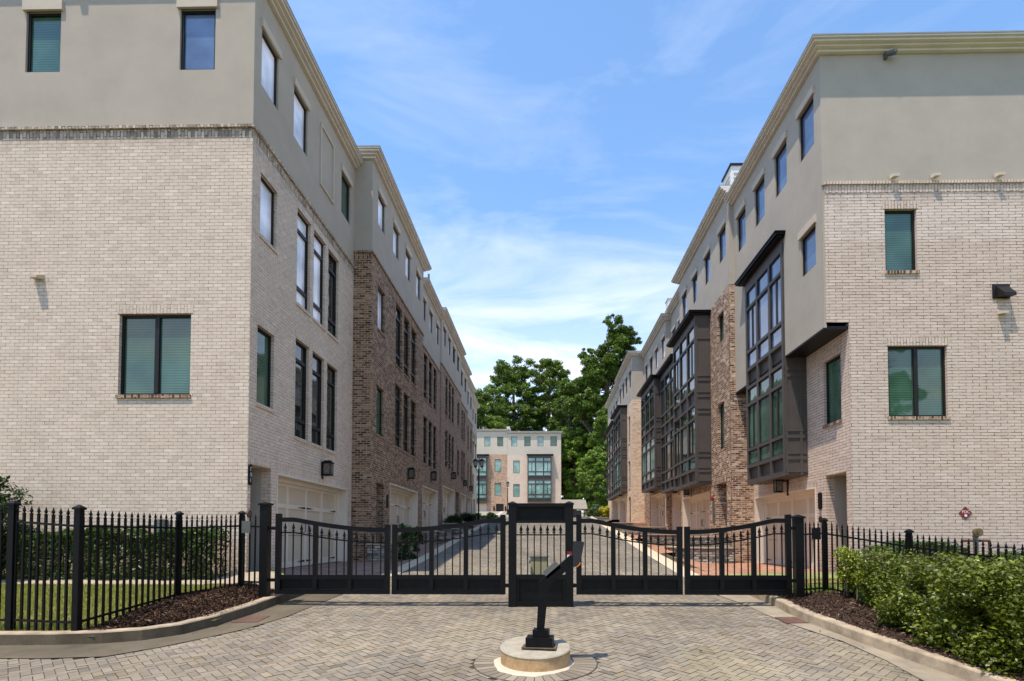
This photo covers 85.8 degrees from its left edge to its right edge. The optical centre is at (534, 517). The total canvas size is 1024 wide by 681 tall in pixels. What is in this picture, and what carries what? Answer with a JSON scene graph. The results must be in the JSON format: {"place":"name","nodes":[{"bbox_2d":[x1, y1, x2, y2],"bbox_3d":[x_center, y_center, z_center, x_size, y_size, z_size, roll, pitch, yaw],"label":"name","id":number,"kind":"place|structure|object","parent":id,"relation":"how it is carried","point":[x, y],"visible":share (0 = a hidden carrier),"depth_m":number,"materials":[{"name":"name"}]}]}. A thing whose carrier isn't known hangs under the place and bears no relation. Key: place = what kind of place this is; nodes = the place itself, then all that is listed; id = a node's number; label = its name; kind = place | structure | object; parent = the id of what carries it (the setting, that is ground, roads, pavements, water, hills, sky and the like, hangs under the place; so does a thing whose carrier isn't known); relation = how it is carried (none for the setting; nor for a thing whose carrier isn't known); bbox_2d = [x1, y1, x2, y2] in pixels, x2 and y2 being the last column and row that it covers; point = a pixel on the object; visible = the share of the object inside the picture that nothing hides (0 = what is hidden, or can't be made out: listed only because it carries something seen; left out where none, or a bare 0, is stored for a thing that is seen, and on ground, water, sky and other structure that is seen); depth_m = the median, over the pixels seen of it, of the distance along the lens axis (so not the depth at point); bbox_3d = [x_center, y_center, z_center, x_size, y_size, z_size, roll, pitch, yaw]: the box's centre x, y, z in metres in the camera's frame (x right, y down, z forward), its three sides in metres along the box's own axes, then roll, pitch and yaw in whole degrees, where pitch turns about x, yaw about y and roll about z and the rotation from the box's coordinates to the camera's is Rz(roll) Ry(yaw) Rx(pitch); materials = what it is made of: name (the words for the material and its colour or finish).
{"place":"outdoors","nodes":[
{"label":"outdoors","id":0,"kind":"place"},
{"bbox_2d":[0,571,285,630],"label":"verge","id":1,"kind":"structure","parent":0,"point":[121,577],"depth_m":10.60,"materials":[{"name":"green plant"}]},
{"bbox_2d":[1,579,213,584],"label":"footpath","id":2,"kind":"structure","parent":1,"relation":"on","point":[99,581],"depth_m":11.46,"materials":[{"name":"beige concrete"}]},
{"bbox_2d":[0,473,32,569],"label":"round shrub","id":3,"kind":"object","parent":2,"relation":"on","point":[4,499],"visible":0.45,"depth_m":11.78,"materials":[{"name":"green plant"}]},
{"bbox_2d":[2,524,233,580],"bbox_3d":[-10.495,0.753,11.919,7.849,1.255,0.802,0,-2,1],"label":"clipped hedge","id":4,"kind":"object","parent":1,"relation":"on","point":[85,575],"visible":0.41,"depth_m":11.66,"materials":[{"name":"green plant"}]},
{"bbox_2d":[0,501,259,630],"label":"metal fence","id":5,"kind":"object","parent":1,"relation":"on","point":[13,522],"visible":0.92,"depth_m":8.27,"materials":[{"name":"black metal"}]},
{"bbox_2d":[80,582,273,630],"bbox_3d":[-5.860,1.505,9.653,1.402,0.426,3.424,0,-2,1],"label":"bark bed","id":6,"kind":"object","parent":1,"relation":"on","point":[180,608],"visible":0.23,"depth_m":8.94,"materials":[{"name":"brown wood"}]},
{"bbox_2d":[258,502,274,596],"bbox_3d":[-5.170,0.825,10.674,0.302,2.270,0.205,0,-2,1],"label":"gate post","id":7,"kind":"object","parent":6,"relation":"on","point":[265,578],"visible":0.93,"depth_m":10.62,"materials":[{"name":"black metal"}]},
{"bbox_2d":[274,514,390,593],"bbox_3d":[-3.896,0.702,10.655,2.225,1.555,0.072,0,-2,1],"label":"gate leaf","id":8,"kind":"object","parent":7,"relation":"attached to","point":[316,583],"visible":1,"depth_m":10.63,"materials":[{"name":"black paint"}]},
{"bbox_2d":[202,572,274,588],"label":"footpath","id":9,"kind":"structure","parent":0,"point":[246,578],"depth_m":11.75,"materials":[{"name":"beige concrete"}]},
{"bbox_2d":[282,559,413,574],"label":"driveway","id":10,"kind":"structure","parent":0,"point":[368,567],"depth_m":15.61,"materials":[{"name":"brick"}]},
{"bbox_2d":[398,541,448,556],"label":"driveway","id":11,"kind":"structure","parent":0,"point":[422,550],"depth_m":21.64,"materials":[{"name":"concrete"}]},
{"bbox_2d":[366,543,391,560],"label":"stone wall","id":12,"kind":"structure","parent":11,"relation":"on","point":[376,552],"depth_m":18.67,"materials":[{"name":"stone"}]},
{"bbox_2d":[0,515,923,680],"bbox_3d":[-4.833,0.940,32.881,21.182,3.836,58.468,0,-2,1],"label":"paver road","id":13,"kind":"structure","parent":0,"point":[165,669],"depth_m":7.92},
{"bbox_2d":[0,604,251,644],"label":"kerb","id":14,"kind":"structure","parent":13,"relation":"on","point":[99,636],"depth_m":7.94,"materials":[{"name":"concrete"}]},
{"bbox_2d":[0,594,340,657],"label":"gutter","id":15,"kind":"object","parent":13,"relation":"on","point":[292,606],"visible":0.95,"depth_m":7.84,"materials":[{"name":"grey concrete"}]},
{"bbox_2d":[245,594,303,613],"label":"kerb","id":16,"kind":"structure","parent":13,"relation":"on","point":[263,603],"depth_m":10.49,"materials":[{"name":"concrete"}]},
{"bbox_2d":[379,511,503,575],"bbox_3d":[-4.387,0.329,50.209,1.063,4.965,75.841,0,-2,-1],"label":"edge strip","id":17,"kind":"object","parent":13,"relation":"on","point":[413,563],"visible":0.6,"depth_m":20.07,"materials":[{"name":"concrete"}]},
{"bbox_2d":[473,649,597,680],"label":"ring joint","id":18,"kind":"object","parent":13,"relation":"on","point":[534,677],"visible":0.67,"depth_m":6.57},
{"bbox_2d":[474,649,596,680],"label":"paver ring","id":19,"kind":"object","parent":18,"relation":"on","point":[577,660],"visible":0.69,"depth_m":6.68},
{"bbox_2d":[494,636,573,676],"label":"plinth","id":20,"kind":"structure","parent":19,"relation":"on","point":[515,659],"depth_m":6.63,"materials":[{"name":"paint"}]},
{"bbox_2d":[521,541,583,649],"bbox_3d":[0.246,0.961,6.919,0.774,1.324,0.310,0,-2,8],"label":"keypad pedestal","id":21,"kind":"object","parent":20,"relation":"on","point":[540,637],"visible":1,"depth_m":6.90,"materials":[{"name":"black paint"}]},
{"bbox_2d":[505,501,575,607],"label":"gate","id":22,"kind":"structure","parent":13,"relation":"on","point":[523,589],"depth_m":10.55,"materials":[{"name":"black metal"}]},
{"bbox_2d":[391,515,505,594],"bbox_3d":[-1.644,0.713,10.614,2.190,1.530,0.072,0,-2,1],"label":"gate leaf","id":23,"kind":"object","parent":22,"relation":"attached to","point":[464,583],"visible":1,"depth_m":10.59,"materials":[{"name":"black paint"}]},
{"bbox_2d":[576,515,682,594],"bbox_3d":[1.823,0.711,10.552,2.025,1.530,0.072,0,-2,1],"label":"gate leaf","id":24,"kind":"object","parent":22,"relation":"attached to","point":[613,583],"visible":1,"depth_m":10.53,"materials":[{"name":"black paint"}]},
{"bbox_2d":[585,408,607,506],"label":"broadleaf tree","id":25,"kind":"object","parent":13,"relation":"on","point":[598,444],"visible":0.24,"depth_m":81.26,"materials":[{"name":"green plant"}]},
{"bbox_2d":[581,511,698,576],"bbox_3d":[5.865,0.324,50.019,0.678,4.965,75.850,0,-2,3],"label":"edge strip","id":26,"kind":"object","parent":13,"relation":"on","point":[662,559],"visible":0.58,"depth_m":19.80,"materials":[{"name":"concrete"}]},
{"bbox_2d":[720,595,966,680],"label":"gutter","id":27,"kind":"object","parent":13,"relation":"on","point":[922,672],"visible":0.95,"depth_m":7.63,"materials":[{"name":"concrete"}]},
{"bbox_2d":[776,597,1018,680],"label":"kerb","id":28,"kind":"structure","parent":13,"relation":"on","point":[947,665],"depth_m":7.25,"materials":[{"name":"concrete"}]},
{"bbox_2d":[477,511,587,516],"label":"paving","id":29,"kind":"structure","parent":0,"point":[495,512],"depth_m":81.32,"materials":[{"name":"grey concrete"}]},
{"bbox_2d":[575,450,607,509],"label":"broadleaf tree","id":30,"kind":"object","parent":29,"relation":"on","point":[589,458],"visible":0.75,"depth_m":73.08,"materials":[{"name":"green plant"}]},
{"bbox_2d":[287,0,1023,510],"label":"sky","id":31,"kind":"structure","parent":0,"point":[554,165],"materials":[{"name":"blue"}]},
{"bbox_2d":[637,540,683,553],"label":"driveway","id":32,"kind":"structure","parent":0,"point":[661,548],"depth_m":22.18,"materials":[{"name":"brick"}]},
{"bbox_2d":[664,546,733,562],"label":"driveway","id":33,"kind":"structure","parent":32,"relation":"on","point":[711,554],"depth_m":20.00,"materials":[{"name":"brick"}]},
{"bbox_2d":[664,556,839,583],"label":"driveway","id":34,"kind":"structure","parent":0,"point":[737,568],"depth_m":16.63,"materials":[{"name":"red brick"}]},
{"bbox_2d":[725,573,851,593],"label":"verge","id":35,"kind":"structure","parent":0,"point":[812,575],"depth_m":13.60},
{"bbox_2d":[804,518,1023,595],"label":"metal fence","id":36,"kind":"object","parent":35,"relation":"on","point":[908,545],"visible":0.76,"depth_m":10.62,"materials":[{"name":"black metal"}]},
{"bbox_2d":[861,540,970,559],"bbox_3d":[8.832,0.994,12.768,2.067,0.978,0.882,0,-2,1],"label":"clipped hedge","id":37,"kind":"object","parent":35,"relation":"on","point":[958,549],"visible":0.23,"depth_m":12.49,"materials":[{"name":"green plant"}]},
{"bbox_2d":[776,591,1023,680],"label":"bark bed","id":38,"kind":"object","parent":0,"point":[894,636],"visible":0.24,"depth_m":8.54,"materials":[{"name":"brown wood"}]},
{"bbox_2d":[791,515,805,598],"bbox_3d":[4.991,0.999,10.486,0.302,2.110,0.205,0,-2,1],"label":"gate post","id":39,"kind":"object","parent":38,"relation":"on","point":[797,529],"visible":0.87,"depth_m":10.42,"materials":[{"name":"black metal"}]},
{"bbox_2d":[684,515,791,594],"bbox_3d":[3.890,0.710,10.515,2.020,1.530,0.072,0,-2,1],"label":"gate leaf","id":40,"kind":"object","parent":39,"relation":"attached to","point":[722,583],"visible":1,"depth_m":10.49,"materials":[{"name":"black paint"}]},
{"bbox_2d":[833,544,1023,678],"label":"shrub bank","id":41,"kind":"object","parent":38,"relation":"on","point":[956,604],"visible":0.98,"depth_m":6.88,"materials":[{"name":"green plant"}]},
{"bbox_3d":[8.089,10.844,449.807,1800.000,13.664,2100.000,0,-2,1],"label":"ground","id":42,"kind":"structure","parent":0,"visible":0},
{"bbox_2d":[0,0,363,572],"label":"townhouse","id":43,"kind":"structure","parent":42,"relation":"on","point":[177,189],"depth_m":12.72,"materials":[{"name":"white brick"}]},
{"bbox_2d":[22,0,63,71],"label":"window","id":44,"kind":"structure","parent":43,"relation":"in","point":[44,30],"depth_m":12.93,"materials":[{"name":"teal glass"}]},
{"bbox_2d":[115,305,192,397],"bbox_3d":[-8.667,-3.788,12.628,1.740,2.153,0.185,0,-2,1],"label":"window","id":45,"kind":"structure","parent":43,"relation":"in","point":[156,349],"depth_m":12.68,"materials":[{"name":"glass"}]},
{"bbox_2d":[176,0,218,69],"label":"window","id":46,"kind":"structure","parent":43,"relation":"in","point":[198,27],"depth_m":12.86,"materials":[{"name":"blue glass"}]},
{"bbox_2d":[256,315,275,412],"bbox_3d":[-6.522,-3.654,13.259,0.185,2.123,0.880,0,-2,1],"label":"window","id":47,"kind":"structure","parent":43,"relation":"in","point":[263,339],"depth_m":13.39,"materials":[{"name":"teal glass"}]},
{"bbox_2d":[259,163,277,254],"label":"window","id":48,"kind":"structure","parent":43,"relation":"in","point":[267,195],"depth_m":13.54,"materials":[{"name":"blue glass"}]},
{"bbox_2d":[261,18,281,106],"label":"window","id":49,"kind":"structure","parent":43,"relation":"in","point":[269,60],"depth_m":13.58,"materials":[{"name":"blue glass"}]},
{"bbox_2d":[294,330,309,444],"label":"window","id":50,"kind":"structure","parent":43,"relation":"in","point":[300,371],"depth_m":15.39,"materials":[{"name":"black glass"}]},
{"bbox_2d":[293,76,310,152],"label":"window","id":51,"kind":"structure","parent":43,"relation":"in","point":[299,109],"depth_m":15.30,"materials":[{"name":"blue glass"}]},
{"bbox_2d":[296,199,311,317],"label":"window","id":52,"kind":"structure","parent":43,"relation":"in","point":[302,227],"depth_m":15.49,"materials":[{"name":"blue glass"}]},
{"bbox_2d":[278,482,335,567],"bbox_3d":[-6.758,0.262,16.249,0.142,2.300,4.670,0,-2,1],"label":"garage door","id":53,"kind":"structure","parent":43,"relation":"in","point":[294,501],"depth_m":16.24,"materials":[{"name":"beige paint"}]},
{"bbox_2d":[311,343,324,449],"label":"window","id":54,"kind":"structure","parent":43,"relation":"in","point":[317,362],"depth_m":16.50,"materials":[{"name":"black glass"}]},
{"bbox_2d":[313,222,326,331],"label":"window","id":55,"kind":"structure","parent":43,"relation":"in","point":[318,246],"depth_m":16.59,"materials":[{"name":"glass"}]},
{"bbox_2d":[326,356,337,454],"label":"window","id":56,"kind":"structure","parent":43,"relation":"in","point":[330,372],"depth_m":17.59,"materials":[{"name":"black glass"}]},
{"bbox_2d":[327,241,339,343],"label":"window","id":57,"kind":"structure","parent":43,"relation":"in","point":[331,331],"depth_m":17.68,"materials":[{"name":"black glass"}]},
{"bbox_2d":[341,164,352,222],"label":"window","id":58,"kind":"structure","parent":43,"relation":"in","point":[345,188],"depth_m":18.76,"materials":[{"name":"green glass"}]},
{"bbox_2d":[351,145,431,560],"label":"townhouse","id":59,"kind":"structure","parent":42,"relation":"on","point":[392,265],"depth_m":20.90,"materials":[{"name":"brick"}]},
{"bbox_2d":[376,379,383,439],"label":"window","id":60,"kind":"structure","parent":59,"relation":"in","point":[379,393],"depth_m":20.53,"materials":[{"name":"glass"}]},
{"bbox_2d":[395,378,401,450],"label":"window","id":61,"kind":"structure","parent":59,"relation":"in","point":[397,391],"depth_m":23.07,"materials":[{"name":"black glass"}]},
{"bbox_2d":[395,297,402,372],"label":"window","id":62,"kind":"structure","parent":59,"relation":"in","point":[397,364],"depth_m":23.21,"materials":[{"name":"black glass"}]},
{"bbox_2d":[390,490,409,544],"bbox_3d":[-5.970,0.045,23.946,0.142,2.350,4.470,0,-2,1],"label":"garage door","id":63,"kind":"structure","parent":59,"relation":"in","point":[399,502],"depth_m":24.50,"materials":[{"name":"beige paint"}]},
{"bbox_2d":[404,310,409,381],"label":"window","id":64,"kind":"structure","parent":59,"relation":"in","point":[405,322],"depth_m":24.55,"materials":[{"name":"black glass"}]},
{"bbox_2d":[422,274,445,543],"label":"townhouse","id":65,"kind":"structure","parent":42,"relation":"on","point":[434,314],"depth_m":30.16,"materials":[{"name":"brick"}]},
{"bbox_2d":[422,491,430,533],"bbox_3d":[-5.938,-0.225,29.633,0.142,2.340,3.720,0,-2,1],"label":"garage door","id":66,"kind":"structure","parent":65,"relation":"in","point":[426,513],"depth_m":30.46,"materials":[{"name":"beige paint"}]},
{"bbox_2d":[439,307,465,530],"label":"townhouse","id":67,"kind":"structure","parent":42,"relation":"on","point":[452,351],"depth_m":35.81,"materials":[{"name":"brick"}]},
{"bbox_2d":[461,356,471,522],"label":"townhouse","id":68,"kind":"structure","parent":42,"relation":"on","point":[466,372],"depth_m":44.17,"materials":[{"name":"brick"}]},
{"bbox_2d":[467,376,476,513],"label":"townhouse","id":69,"kind":"structure","parent":42,"relation":"on","point":[471,389],"depth_m":50.31,"materials":[{"name":"brick"}]},
{"bbox_2d":[472,394,479,513],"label":"townhouse","id":70,"kind":"structure","parent":42,"relation":"on","point":[476,405],"depth_m":57.10,"materials":[{"name":"white brick"}]},
{"bbox_2d":[477,426,509,510],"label":"townhouse","id":71,"kind":"structure","parent":42,"relation":"on","point":[492,448],"depth_m":88.39,"materials":[{"name":"brick"}]},
{"bbox_2d":[477,454,488,502],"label":"bay window","id":72,"kind":"structure","parent":71,"relation":"in","point":[483,473],"depth_m":87.74,"materials":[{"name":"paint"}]},
{"bbox_2d":[474,387,515,430],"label":"broadleaf tree","id":73,"kind":"object","parent":42,"relation":"on","point":[481,396],"visible":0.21,"depth_m":109.43,"materials":[{"name":"green plant"}]},
{"bbox_2d":[482,355,548,430],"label":"broadleaf tree","id":74,"kind":"object","parent":42,"relation":"on","point":[510,379],"visible":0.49,"depth_m":115.32,"materials":[{"name":"green plant"}]},
{"bbox_2d":[507,431,562,502],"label":"townhouse","id":75,"kind":"structure","parent":42,"relation":"on","point":[533,466],"depth_m":88.27,"materials":[{"name":"beige brick"}]},
{"bbox_2d":[527,454,553,501],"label":"bay window","id":76,"kind":"structure","parent":75,"relation":"in","point":[539,482],"depth_m":87.56,"materials":[{"name":"glass"}]},
{"bbox_2d":[519,358,570,430],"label":"broadleaf tree","id":77,"kind":"object","parent":42,"relation":"on","point":[551,373],"visible":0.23,"depth_m":117.28,"materials":[{"name":"green plant"}]},
{"bbox_2d":[552,399,581,495],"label":"broadleaf tree","id":78,"kind":"object","parent":42,"relation":"on","point":[563,420],"visible":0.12,"depth_m":100.48,"materials":[{"name":"green plant"}]},
{"bbox_2d":[547,388,592,442],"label":"broadleaf tree","id":79,"kind":"object","parent":42,"relation":"on","point":[552,425],"visible":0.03,"depth_m":110.89,"materials":[{"name":"green plant"}]},
{"bbox_2d":[561,426,594,499],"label":"broadleaf tree","id":80,"kind":"object","parent":42,"relation":"on","point":[568,480],"visible":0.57,"depth_m":91.85,"materials":[{"name":"green plant"}]},
{"bbox_2d":[564,417,600,510],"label":"broadleaf tree","id":81,"kind":"object","parent":42,"relation":"on","point":[582,426],"visible":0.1,"depth_m":95.48,"materials":[{"name":"green plant"}]},
{"bbox_2d":[558,313,642,476],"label":"tall tree","id":82,"kind":"object","parent":42,"relation":"on","point":[591,381],"visible":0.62,"depth_m":91.21,"materials":[{"name":"green plant"}]},
{"bbox_2d":[604,382,618,521],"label":"townhouse","id":83,"kind":"structure","parent":42,"relation":"on","point":[612,402],"depth_m":52.30,"materials":[{"name":"brick"}]},
{"bbox_2d":[604,420,618,500],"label":"bay window","id":84,"kind":"structure","parent":83,"relation":"in","point":[609,431],"depth_m":51.77,"materials":[{"name":"paint"}]},
{"bbox_2d":[610,351,644,526],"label":"townhouse","id":85,"kind":"structure","parent":42,"relation":"on","point":[625,417],"depth_m":41.84,"materials":[{"name":"brick"}]},
{"bbox_2d":[610,405,627,496],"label":"bay window","id":86,"kind":"structure","parent":85,"relation":"in","point":[619,415],"depth_m":42.76,"materials":[{"name":"paint"}]},
{"bbox_2d":[636,297,672,529],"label":"townhouse","id":87,"kind":"structure","parent":42,"relation":"on","point":[655,353],"depth_m":34.84,"materials":[{"name":"brick"}]},
{"bbox_2d":[636,374,660,492],"bbox_3d":[7.633,-5.107,35.298,1.300,6.750,4.950,0,-2,1],"label":"bay window","id":88,"kind":"structure","parent":87,"relation":"in","point":[649,393],"depth_m":34.21,"materials":[{"name":"glass"}]},
{"bbox_2d":[655,287,730,529],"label":"townhouse","id":89,"kind":"structure","parent":42,"relation":"on","point":[664,373],"depth_m":31.34,"materials":[{"name":"brick"}]},
{"bbox_2d":[655,354,678,493],"bbox_3d":[7.854,-5.018,30.914,1.300,7.100,4.100,0,-2,1],"label":"bay window","id":90,"kind":"structure","parent":89,"relation":"in","point":[665,373],"depth_m":31.09,"materials":[{"name":"paint"}]},
{"bbox_2d":[666,163,848,562],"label":"townhouse","id":91,"kind":"structure","parent":42,"relation":"on","point":[710,471],"depth_m":22.89,"materials":[{"name":"brick"}]},
{"bbox_2d":[666,309,711,490],"bbox_3d":[7.148,-4.975,24.996,1.300,7.250,4.350,0,-2,1],"label":"bay window","id":92,"kind":"structure","parent":91,"relation":"in","point":[690,342],"depth_m":23.59,"materials":[{"name":"glass"}]},
{"bbox_2d":[690,497,709,535],"bbox_3d":[7.807,0.240,25.413,0.142,2.250,4.330,0,-2,1],"label":"garage door","id":93,"kind":"structure","parent":91,"relation":"in","point":[700,508],"depth_m":25.95,"materials":[{"name":"beige paint"}]},
{"bbox_2d":[724,30,1023,572],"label":"townhouse","id":94,"kind":"structure","parent":42,"relation":"on","point":[874,197],"depth_m":14.15,"materials":[{"name":"beige brick"}]},
{"bbox_2d":[735,199,745,250],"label":"window","id":95,"kind":"structure","parent":94,"relation":"in","point":[742,219],"depth_m":20.10,"materials":[{"name":"blue glass"}]},
{"bbox_2d":[752,167,764,226],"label":"window","id":96,"kind":"structure","parent":94,"relation":"in","point":[760,194],"depth_m":18.43,"materials":[{"name":"blue glass"}]},
{"bbox_2d":[734,230,807,484],"bbox_3d":[7.731,-4.828,17.957,1.120,7.280,3.510,0,-2,1],"label":"bay window","id":97,"kind":"structure","parent":94,"relation":"in","point":[776,401],"depth_m":17.29,"materials":[{"name":"glass"}]},
{"bbox_2d":[771,130,786,197],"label":"window","id":98,"kind":"structure","parent":94,"relation":"in","point":[781,160],"depth_m":16.74,"materials":[{"name":"blue glass"}]},
{"bbox_2d":[766,494,815,568],"bbox_3d":[8.474,0.477,18.019,0.142,2.260,4.270,0,-2,1],"label":"garage door","id":99,"kind":"structure","parent":94,"relation":"in","point":[802,505],"depth_m":18.64,"materials":[{"name":"beige paint"}]},
{"bbox_2d":[795,85,813,161],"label":"window","id":100,"kind":"structure","parent":94,"relation":"in","point":[807,119],"depth_m":15.13,"materials":[{"name":"blue glass"}]},
{"bbox_2d":[797,214,815,276],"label":"window","id":101,"kind":"structure","parent":94,"relation":"in","point":[809,242],"depth_m":14.99,"materials":[{"name":"blue glass"}]},
{"bbox_2d":[822,345,841,428],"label":"window","id":102,"kind":"structure","parent":94,"relation":"in","point":[833,367],"depth_m":15.00,"materials":[{"name":"green glass"}]},
{"bbox_2d":[883,201,919,273],"bbox_3d":[9.407,-7.177,14.169,0.890,1.903,0.185,0,-2,1],"label":"window","id":103,"kind":"structure","parent":94,"relation":"in","point":[899,225],"depth_m":14.22,"materials":[{"name":"green glass"}]},
{"bbox_2d":[886,337,950,419],"bbox_3d":[9.757,-3.529,14.050,1.570,2.103,0.185,0,-2,1],"label":"window","id":104,"kind":"structure","parent":94,"relation":"in","point":[916,375],"depth_m":14.10,"materials":[{"name":"green glass"}]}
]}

